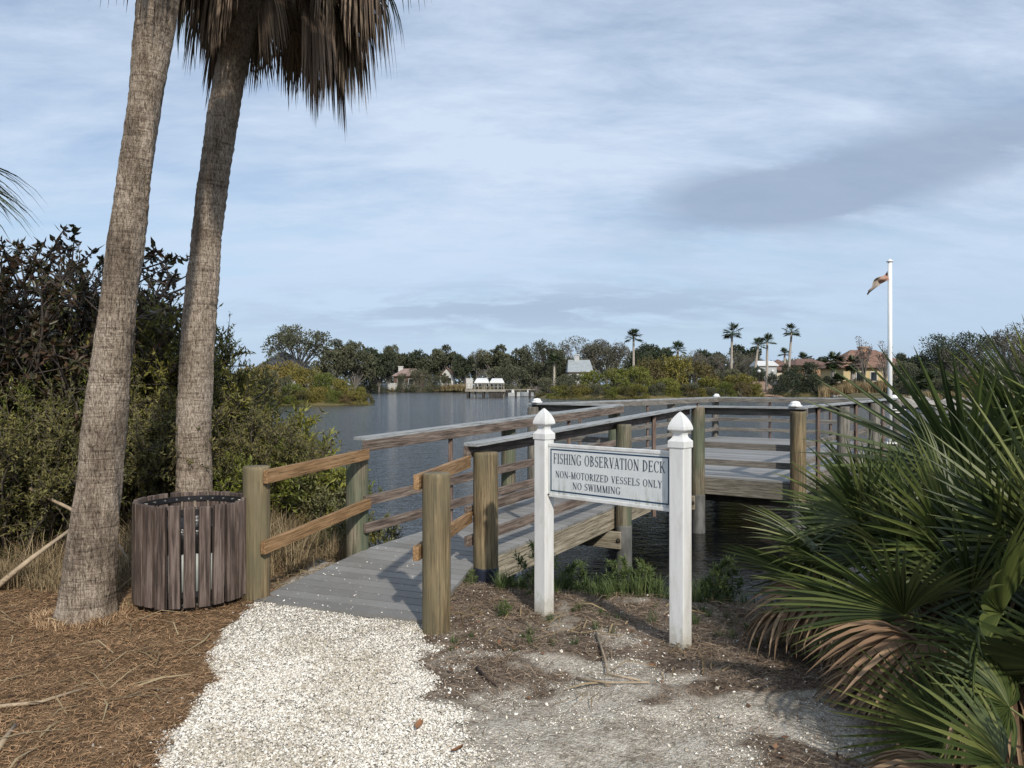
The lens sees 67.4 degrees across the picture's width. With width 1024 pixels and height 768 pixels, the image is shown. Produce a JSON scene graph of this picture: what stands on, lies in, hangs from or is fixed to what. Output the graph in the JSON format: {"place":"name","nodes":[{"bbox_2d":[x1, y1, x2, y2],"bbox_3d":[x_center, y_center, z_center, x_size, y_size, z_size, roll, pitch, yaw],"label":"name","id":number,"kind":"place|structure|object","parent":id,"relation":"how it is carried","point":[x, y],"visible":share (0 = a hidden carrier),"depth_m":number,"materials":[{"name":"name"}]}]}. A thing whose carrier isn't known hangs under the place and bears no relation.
{"place":"outdoors","nodes":[
{"label":"outdoors","id":0,"kind":"place"},
{"bbox_2d":[0,502,341,578],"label":"dry grass","id":1,"kind":"structure","parent":0,"point":[279,556],"depth_m":6.87,"materials":[{"name":"plant"}]},
{"bbox_2d":[150,602,494,767],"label":"shell gravel","id":2,"kind":"structure","parent":0,"point":[285,679],"depth_m":3.84,"materials":[{"name":"gravel"}]},
{"bbox_2d":[0,385,1023,767],"bbox_3d":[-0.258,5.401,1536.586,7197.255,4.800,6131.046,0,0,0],"label":"ground","id":3,"kind":"structure","parent":0,"point":[616,743],"depth_m":4.00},
{"bbox_2d":[0,168,45,241],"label":"palm tree","id":4,"kind":"object","parent":3,"relation":"on","point":[4,201],"visible":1,"depth_m":7.09,"materials":[{"name":"green plant"}]},
{"bbox_2d":[0,530,67,587],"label":"palm stalk","id":5,"kind":"object","parent":3,"relation":"on","point":[27,561],"visible":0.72,"depth_m":6.07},
{"bbox_2d":[0,386,75,520],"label":"shrub","id":6,"kind":"object","parent":3,"relation":"on","point":[13,420],"visible":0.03,"depth_m":7.35,"materials":[{"name":"green plant"}]},
{"bbox_2d":[0,335,89,450],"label":"shrub","id":7,"kind":"object","parent":3,"relation":"on","point":[27,389],"visible":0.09,"depth_m":7.70,"materials":[{"name":"green plant"}]},
{"bbox_2d":[0,242,103,430],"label":"broadleaf tree","id":8,"kind":"object","parent":3,"relation":"on","point":[42,324],"visible":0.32,"depth_m":7.92,"materials":[{"name":"green plant"}]},
{"bbox_2d":[0,411,124,561],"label":"shrub","id":9,"kind":"object","parent":3,"relation":"on","point":[7,515],"visible":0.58,"depth_m":6.84,"materials":[{"name":"green plant"}]},
{"bbox_2d":[0,545,131,595],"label":"dry grass","id":10,"kind":"structure","parent":3,"relation":"on","point":[29,575],"depth_m":6.13,"materials":[{"name":"plant"}]},
{"bbox_2d":[4,594,143,634],"bbox_3d":[-2.939,1.582,5.290,0.808,0.099,0.925,0,0,17],"label":"root straw","id":11,"kind":"object","parent":3,"relation":"on","point":[48,621],"visible":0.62,"depth_m":5.14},
{"bbox_2d":[0,371,176,557],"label":"shrub","id":12,"kind":"object","parent":3,"relation":"on","point":[16,471],"visible":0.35,"depth_m":7.07,"materials":[{"name":"green plant"}]},
{"bbox_2d":[0,223,188,430],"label":"broadleaf tree","id":13,"kind":"object","parent":3,"relation":"on","point":[30,270],"visible":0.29,"depth_m":8.13,"materials":[{"name":"green plant"}]},
{"bbox_2d":[28,241,179,357],"bbox_3d":[-4.987,-0.004,9.952,2.456,3.407,2.170,0,0,41],"label":"broadleaf tree","id":14,"kind":"object","parent":3,"relation":"on","point":[85,303],"visible":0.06,"depth_m":9.34,"materials":[{"name":"green plant"}]},
{"bbox_2d":[50,0,179,624],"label":"palm tree","id":15,"kind":"object","parent":3,"relation":"on","point":[88,586],"visible":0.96,"depth_m":5.16,"materials":[{"name":"brown plant"}]},
{"bbox_2d":[12,369,249,542],"bbox_3d":[-3.893,0.793,7.904,2.400,1.934,2.390,0,0,14],"label":"shrub","id":16,"kind":"object","parent":3,"relation":"on","point":[162,467],"visible":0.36,"depth_m":7.52,"materials":[{"name":"green plant"}]},
{"bbox_2d":[0,577,277,767],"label":"dry strips","id":17,"kind":"object","parent":3,"relation":"on","point":[105,701],"visible":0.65,"depth_m":4.16,"materials":[{"name":"plant"}]},
{"bbox_2d":[32,281,291,492],"bbox_3d":[-4.293,0.339,9.316,2.730,3.104,2.586,0,0,33],"label":"shrub","id":18,"kind":"object","parent":3,"relation":"on","point":[166,363],"visible":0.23,"depth_m":8.78,"materials":[{"name":"green plant"}]},
{"bbox_2d":[132,491,245,611],"bbox_3d":[-2.372,1.220,5.697,0.810,0.764,0.812,0,0,0],"label":"litter bin","id":19,"kind":"object","parent":3,"relation":"on","point":[190,556],"visible":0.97,"depth_m":5.37,"materials":[{"name":"brown wood"}]},
{"bbox_2d":[143,313,292,442],"bbox_3d":[-3.881,0.414,9.805,1.893,2.723,1.868,0,0,-2],"label":"shrub","id":20,"kind":"object","parent":3,"relation":"on","point":[227,352],"visible":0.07,"depth_m":9.69,"materials":[{"name":"green plant"}]},
{"bbox_2d":[144,396,338,515],"bbox_3d":[-2.973,0.957,8.554,2.078,1.682,2.086,0,0,29],"label":"shrub","id":21,"kind":"object","parent":3,"relation":"on","point":[261,453],"visible":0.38,"depth_m":8.41,"materials":[{"name":"green plant"}]},
{"bbox_2d":[169,436,315,530],"bbox_3d":[-2.903,1.144,8.399,1.511,1.134,1.720,0,0,-7],"label":"shrub","id":22,"kind":"object","parent":3,"relation":"on","point":[284,495],"visible":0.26,"depth_m":8.08,"materials":[{"name":"green plant"}]},
{"bbox_2d":[100,0,431,509],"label":"palm tree","id":23,"kind":"object","parent":3,"relation":"on","point":[320,45],"visible":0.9,"depth_m":7.43,"materials":[{"name":"brown plant"}]},
{"bbox_2d":[259,369,292,402],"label":"mangrove","id":24,"kind":"object","parent":3,"relation":"on","point":[285,382],"visible":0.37,"depth_m":86.18,"materials":[{"name":"plant"}]},
{"bbox_2d":[259,360,302,391],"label":"mangrove","id":25,"kind":"object","parent":3,"relation":"on","point":[284,370],"visible":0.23,"depth_m":91.22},
{"bbox_2d":[255,353,311,389],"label":"dark roof house","id":26,"kind":"structure","parent":3,"relation":"on","point":[274,361],"depth_m":137.20,"materials":[{"name":"white paint"}]},
{"bbox_2d":[235,549,338,602],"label":"dry strips","id":27,"kind":"object","parent":3,"relation":"on","point":[300,570],"visible":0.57,"depth_m":6.70,"materials":[{"name":"plant"}]},
{"bbox_2d":[240,397,338,459],"bbox_3d":[-3.716,1.059,10.120,2.807,1.850,2.465,0,0,37],"label":"shrub","id":28,"kind":"object","parent":3,"relation":"on","point":[306,425],"visible":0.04,"depth_m":10.45,"materials":[{"name":"green plant"}]},
{"bbox_2d":[223,433,371,515],"bbox_3d":[-2.894,1.355,9.490,2.354,1.552,2.068,0,0,-5],"label":"shrub","id":29,"kind":"object","parent":3,"relation":"on","point":[340,474],"visible":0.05,"depth_m":8.86,"materials":[{"name":"green plant"}]},
{"bbox_2d":[260,324,335,365],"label":"shore tree","id":30,"kind":"object","parent":3,"relation":"on","point":[290,339],"visible":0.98,"depth_m":137.81,"materials":[{"name":"plant"}]},
{"bbox_2d":[288,364,322,391],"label":"mangrove","id":31,"kind":"object","parent":3,"relation":"on","point":[303,377],"visible":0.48,"depth_m":90.49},
{"bbox_2d":[280,475,345,531],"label":"shrub","id":32,"kind":"object","parent":3,"relation":"on","point":[311,486],"visible":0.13,"depth_m":8.68,"materials":[{"name":"green plant"}]},
{"bbox_2d":[270,502,376,562],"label":"bank grass","id":33,"kind":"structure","parent":3,"relation":"on","point":[337,552],"depth_m":7.77,"materials":[{"name":"plant"}]},
{"bbox_2d":[312,372,335,396],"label":"mangrove","id":34,"kind":"object","parent":3,"relation":"on","point":[320,378],"visible":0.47,"depth_m":89.39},
{"bbox_2d":[295,478,370,555],"bbox_3d":[-2.044,1.629,8.470,0.825,1.128,0.972,0,0,4],"label":"shrub","id":35,"kind":"object","parent":3,"relation":"on","point":[315,506],"visible":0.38,"depth_m":8.44,"materials":[{"name":"green plant"}]},
{"bbox_2d":[312,338,355,388],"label":"shore tree","id":36,"kind":"object","parent":3,"relation":"on","point":[341,357],"visible":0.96,"depth_m":232.19,"materials":[{"name":"green plant"}]},
{"bbox_2d":[335,340,377,389],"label":"shore tree","id":37,"kind":"object","parent":3,"relation":"on","point":[368,361],"visible":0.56,"depth_m":244.19,"materials":[{"name":"plant"}]},
{"bbox_2d":[359,346,396,391],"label":"shore tree","id":38,"kind":"object","parent":3,"relation":"on","point":[385,359],"visible":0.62,"depth_m":253.22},
{"bbox_2d":[369,510,402,547],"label":"shrub","id":39,"kind":"object","parent":3,"relation":"on","point":[391,533],"visible":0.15,"depth_m":8.47,"materials":[{"name":"green plant"}]},
{"bbox_2d":[383,345,404,382],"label":"shore tree","id":40,"kind":"object","parent":3,"relation":"on","point":[388,348],"visible":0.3,"depth_m":290.30,"materials":[{"name":"plant"}]},
{"bbox_2d":[394,349,423,372],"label":"shore tree","id":41,"kind":"object","parent":3,"relation":"on","point":[408,362],"visible":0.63,"depth_m":292.24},
{"bbox_2d":[407,368,432,391],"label":"shore tree","id":42,"kind":"object","parent":3,"relation":"on","point":[415,373],"visible":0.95,"depth_m":260.93,"materials":[{"name":"plant"}]},
{"bbox_2d":[0,580,843,767],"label":"fallen needles","id":43,"kind":"object","parent":3,"relation":"on","point":[150,723],"depth_m":4.11,"materials":[{"name":"plant"}]},
{"bbox_2d":[0,687,87,707],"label":"palm stalk","id":44,"kind":"object","parent":43,"relation":"on","point":[31,703],"visible":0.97,"depth_m":3.85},
{"bbox_2d":[413,353,442,381],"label":"shore tree","id":45,"kind":"object","parent":3,"relation":"on","point":[425,363],"visible":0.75,"depth_m":291.11,"materials":[{"name":"plant"}]},
{"bbox_2d":[429,344,461,378],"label":"shore tree","id":46,"kind":"object","parent":3,"relation":"on","point":[442,361],"visible":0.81,"depth_m":294.80,"materials":[{"name":"plant"}]},
{"bbox_2d":[453,353,476,383],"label":"shore tree","id":47,"kind":"object","parent":3,"relation":"on","point":[462,366],"visible":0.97,"depth_m":274.65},
{"bbox_2d":[110,593,867,767],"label":"twig bits","id":48,"kind":"object","parent":3,"relation":"on","point":[509,683],"visible":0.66,"depth_m":4.00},
{"bbox_2d":[472,344,514,388],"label":"shore tree","id":49,"kind":"object","parent":3,"relation":"on","point":[488,361],"visible":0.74,"depth_m":268.32,"materials":[{"name":"plant"}]},
{"bbox_2d":[494,365,532,393],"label":"shore tree","id":50,"kind":"object","parent":3,"relation":"on","point":[512,374],"visible":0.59,"depth_m":184.60,"materials":[{"name":"plant"}]},
{"bbox_2d":[500,347,533,392],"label":"shore tree","id":51,"kind":"object","parent":3,"relation":"on","point":[511,361],"visible":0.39,"depth_m":239.51,"materials":[{"name":"plant"}]},
{"bbox_2d":[517,361,552,395],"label":"shore tree","id":52,"kind":"object","parent":3,"relation":"on","point":[529,376],"visible":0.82,"depth_m":167.35,"materials":[{"name":"plant"}]},
{"bbox_2d":[510,539,560,595],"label":"weed","id":53,"kind":"object","parent":3,"relation":"on","point":[520,561],"visible":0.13,"depth_m":5.87,"materials":[{"name":"green plant"}]},
{"bbox_2d":[519,338,558,392],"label":"shore tree","id":54,"kind":"object","parent":3,"relation":"on","point":[542,352],"visible":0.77,"depth_m":212.61,"materials":[{"name":"plant"}]},
{"bbox_2d":[536,377,563,397],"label":"mangrove","id":55,"kind":"object","parent":3,"relation":"on","point":[546,383],"visible":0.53,"depth_m":139.76,"materials":[{"name":"plant"}]},
{"bbox_2d":[544,348,570,381],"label":"shore tree","id":56,"kind":"object","parent":3,"relation":"on","point":[560,369],"visible":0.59,"depth_m":203.33,"materials":[{"name":"plant"}]},
{"bbox_2d":[554,372,581,390],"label":"mangrove","id":57,"kind":"object","parent":3,"relation":"on","point":[570,380],"visible":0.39,"depth_m":137.87,"materials":[{"name":"plant"}]},
{"bbox_2d":[242,394,901,634],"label":"fishing deck","id":58,"kind":"structure","parent":3,"relation":"on","point":[488,532],"depth_m":7.42,"materials":[{"name":"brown wood"}]},
{"bbox_2d":[885,259,905,443],"bbox_3d":[8.950,-0.763,17.883,0.559,4.300,0.262,0,0,0],"label":"flagpole","id":59,"kind":"object","parent":58,"relation":"on","point":[889,261],"visible":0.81,"depth_m":17.84,"materials":[{"name":"white metal"}]},
{"bbox_2d":[559,559,590,593],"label":"weed","id":60,"kind":"object","parent":3,"relation":"on","point":[571,569],"visible":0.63,"depth_m":6.30,"materials":[{"name":"green plant"}]},
{"bbox_2d":[565,354,592,385],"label":"grey house","id":61,"kind":"structure","parent":3,"relation":"on","point":[576,365],"depth_m":197.19,"materials":[{"name":"white paint"}]},
{"bbox_2d":[558,335,614,368],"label":"shore tree","id":62,"kind":"object","parent":3,"relation":"on","point":[596,349],"visible":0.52,"depth_m":222.76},
{"bbox_2d":[578,369,605,392],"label":"mangrove","id":63,"kind":"object","parent":3,"relation":"on","point":[586,378],"visible":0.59,"depth_m":132.29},
{"bbox_2d":[581,339,630,383],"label":"shore tree","id":64,"kind":"object","parent":3,"relation":"on","point":[618,353],"visible":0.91,"depth_m":217.81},
{"bbox_2d":[448,598,768,651],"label":"sparse grass","id":65,"kind":"structure","parent":3,"relation":"on","point":[578,608],"depth_m":5.16,"materials":[{"name":"green plant"}]},
{"bbox_2d":[533,408,692,649],"bbox_3d":[0.628,1.116,5.068,1.205,1.890,0.113,0,0,43],"label":"deck sign","id":66,"kind":"object","parent":3,"relation":"on","point":[659,480],"visible":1,"depth_m":4.97,"materials":[{"name":"wood"}]},
{"bbox_2d":[599,367,630,393],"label":"mangrove","id":67,"kind":"object","parent":3,"relation":"on","point":[615,374],"visible":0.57,"depth_m":130.29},
{"bbox_2d":[451,584,783,709],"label":"dry strips","id":68,"kind":"object","parent":3,"relation":"on","point":[574,628],"visible":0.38,"depth_m":4.99,"materials":[{"name":"plant"}]},
{"bbox_2d":[603,554,641,593],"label":"weed","id":69,"kind":"object","parent":3,"relation":"on","point":[625,570],"visible":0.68,"depth_m":6.23,"materials":[{"name":"green plant"}]},
{"bbox_2d":[482,565,782,606],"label":"weeds","id":70,"kind":"object","parent":3,"relation":"on","point":[504,582],"visible":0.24,"depth_m":5.98,"materials":[{"name":"green plant"}]},
{"bbox_2d":[620,365,653,393],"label":"mangrove","id":71,"kind":"object","parent":3,"relation":"on","point":[638,372],"visible":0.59,"depth_m":131.67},
{"bbox_2d":[623,347,652,376],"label":"shore tree","id":72,"kind":"object","parent":3,"relation":"on","point":[638,356],"visible":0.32,"depth_m":224.16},
{"bbox_2d":[420,589,873,767],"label":"scattered shell","id":73,"kind":"object","parent":3,"relation":"on","point":[514,764],"visible":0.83,"depth_m":3.74},
{"bbox_2d":[629,557,666,593],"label":"weed","id":74,"kind":"object","parent":3,"relation":"on","point":[645,570],"visible":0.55,"depth_m":6.10,"materials":[{"name":"green plant"}]},
{"bbox_2d":[630,356,673,391],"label":"mangrove","id":75,"kind":"object","parent":3,"relation":"on","point":[654,372],"visible":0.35,"depth_m":138.28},
{"bbox_2d":[303,353,1006,386],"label":"distant woods","id":76,"kind":"object","parent":3,"relation":"on","point":[459,381],"visible":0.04,"depth_m":316.79,"materials":[{"name":"plant"}]},
{"bbox_2d":[423,591,886,767],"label":"larger shells","id":77,"kind":"object","parent":3,"relation":"on","point":[720,716],"visible":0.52,"depth_m":3.98},
{"bbox_2d":[638,343,673,376],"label":"shore tree","id":78,"kind":"object","parent":3,"relation":"on","point":[656,351],"visible":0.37,"depth_m":231.81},
{"bbox_2d":[654,377,682,396],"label":"mangrove","id":79,"kind":"object","parent":3,"relation":"on","point":[667,382],"visible":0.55,"depth_m":130.45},
{"bbox_2d":[652,353,692,389],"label":"mangrove","id":80,"kind":"object","parent":3,"relation":"on","point":[676,367],"visible":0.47,"depth_m":139.91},
{"bbox_2d":[414,581,933,767],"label":"leaf litter","id":81,"kind":"object","parent":3,"relation":"on","point":[491,663],"visible":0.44,"depth_m":4.56,"materials":[{"name":"plant"}]},
{"bbox_2d":[678,359,720,386],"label":"mangrove","id":82,"kind":"object","parent":3,"relation":"on","point":[698,368],"visible":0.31,"depth_m":143.76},
{"bbox_2d":[703,554,744,604],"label":"weed","id":83,"kind":"object","parent":3,"relation":"on","point":[717,572],"visible":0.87,"depth_m":5.84,"materials":[{"name":"green plant"}]},
{"bbox_2d":[700,350,750,374],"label":"shore tree","id":84,"kind":"object","parent":3,"relation":"on","point":[719,361],"visible":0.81,"depth_m":204.88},
{"bbox_2d":[721,322,742,367],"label":"fan palm","id":85,"kind":"object","parent":3,"relation":"on","point":[733,326],"visible":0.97,"depth_m":149.84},
{"bbox_2d":[724,373,757,395],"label":"mangrove","id":86,"kind":"object","parent":3,"relation":"on","point":[743,377],"visible":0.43,"depth_m":143.95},
{"bbox_2d":[726,344,761,373],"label":"shore tree","id":87,"kind":"object","parent":3,"relation":"on","point":[743,350],"visible":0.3,"depth_m":233.23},
{"bbox_2d":[767,371,801,396],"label":"mangrove","id":88,"kind":"object","parent":3,"relation":"on","point":[786,382],"visible":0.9,"depth_m":147.42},
{"bbox_2d":[781,362,819,391],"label":"mangrove","id":89,"kind":"object","parent":3,"relation":"on","point":[800,374],"visible":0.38,"depth_m":154.33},
{"bbox_2d":[778,359,824,381],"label":"tiled house","id":90,"kind":"structure","parent":3,"relation":"on","point":[798,362],"depth_m":177.30,"materials":[{"name":"tile"}]},
{"bbox_2d":[800,374,830,396],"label":"mangrove","id":91,"kind":"object","parent":3,"relation":"on","point":[812,384],"visible":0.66,"depth_m":147.00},
{"bbox_2d":[824,351,844,380],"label":"cabbage palm","id":92,"kind":"object","parent":3,"relation":"on","point":[838,357],"visible":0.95,"depth_m":145.61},
{"bbox_2d":[749,438,931,587],"bbox_3d":[2.684,1.182,5.521,1.659,1.644,1.865,0,0,0],"label":"saw palmetto","id":93,"kind":"object","parent":3,"relation":"on","point":[803,514],"visible":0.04,"depth_m":5.74,"materials":[{"name":"green plant"}]},
{"bbox_2d":[817,379,896,396],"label":"reeds","id":94,"kind":"object","parent":3,"relation":"on","point":[848,388],"visible":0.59,"depth_m":136.74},
{"bbox_2d":[817,347,897,383],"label":"tiled house","id":95,"kind":"structure","parent":3,"relation":"on","point":[871,374],"depth_m":161.35,"materials":[{"name":"white paint"}]},
{"bbox_2d":[851,336,874,384],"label":"bare tree","id":96,"kind":"object","parent":3,"relation":"on","point":[861,354],"visible":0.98,"depth_m":139.74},
{"bbox_2d":[720,425,1023,669],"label":"saw palmetto","id":97,"kind":"object","parent":3,"relation":"on","point":[831,499],"visible":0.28,"depth_m":4.49,"materials":[{"name":"green plant"}]},
{"bbox_2d":[746,410,1023,767],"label":"saw palmetto","id":98,"kind":"object","parent":3,"relation":"on","point":[872,609],"visible":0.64,"depth_m":3.51,"materials":[{"name":"green plant"}]},
{"bbox_2d":[875,341,895,380],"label":"bare tree","id":99,"kind":"object","parent":3,"relation":"on","point":[885,370],"visible":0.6,"depth_m":137.83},
{"bbox_2d":[797,316,1023,649],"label":"saw palmetto","id":100,"kind":"object","parent":3,"relation":"on","point":[982,396],"visible":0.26,"depth_m":4.30,"materials":[{"name":"green plant"}]},
{"bbox_2d":[825,394,1006,408],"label":"riprap","id":101,"kind":"object","parent":3,"relation":"on","point":[911,401],"visible":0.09,"depth_m":74.15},
{"bbox_2d":[892,360,939,391],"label":"shore tree","id":102,"kind":"object","parent":3,"relation":"on","point":[911,365],"visible":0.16,"depth_m":99.72,"materials":[{"name":"plant"}]},
{"bbox_2d":[816,396,1022,638],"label":"saw palmetto","id":103,"kind":"object","parent":3,"relation":"on","point":[933,614],"visible":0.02,"depth_m":4.40,"materials":[{"name":"green plant"}]},
{"bbox_2d":[818,573,1023,767],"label":"saw palmetto","id":104,"kind":"object","parent":3,"relation":"on","point":[927,712],"visible":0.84,"depth_m":2.94,"materials":[{"name":"green plant"}]},
{"bbox_2d":[861,377,1023,767],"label":"saw palmetto","id":105,"kind":"object","parent":3,"relation":"on","point":[1008,657],"visible":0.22,"depth_m":3.41,"materials":[{"name":"green plant"}]},
{"bbox_2d":[904,330,1001,379],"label":"shore tree","id":106,"kind":"object","parent":3,"relation":"on","point":[945,354],"visible":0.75,"depth_m":104.42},
{"bbox_2d":[978,322,1023,375],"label":"shore tree","id":107,"kind":"object","parent":3,"relation":"on","point":[1004,342],"visible":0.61,"depth_m":111.98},
{"bbox_2d":[0,0,1023,384],"label":"sky","id":108,"kind":"structure","parent":0,"point":[523,172],"materials":[{"name":"blue"}]},
{"bbox_2d":[271,392,979,606],"bbox_3d":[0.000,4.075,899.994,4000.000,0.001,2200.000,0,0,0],"label":"water","id":109,"kind":"structure","parent":0,"point":[726,524],"depth_m":23.83,"materials":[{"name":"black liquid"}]},
{"bbox_2d":[465,384,538,397],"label":"dock","id":110,"kind":"object","parent":109,"relation":"in","point":[495,393],"visible":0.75,"depth_m":140.45,"materials":[{"name":"grey wood"}]},
{"bbox_2d":[474,378,503,397],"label":"boathouse","id":111,"kind":"object","parent":110,"relation":"on","point":[497,381],"visible":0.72,"depth_m":141.30,"materials":[{"name":"white wood"}]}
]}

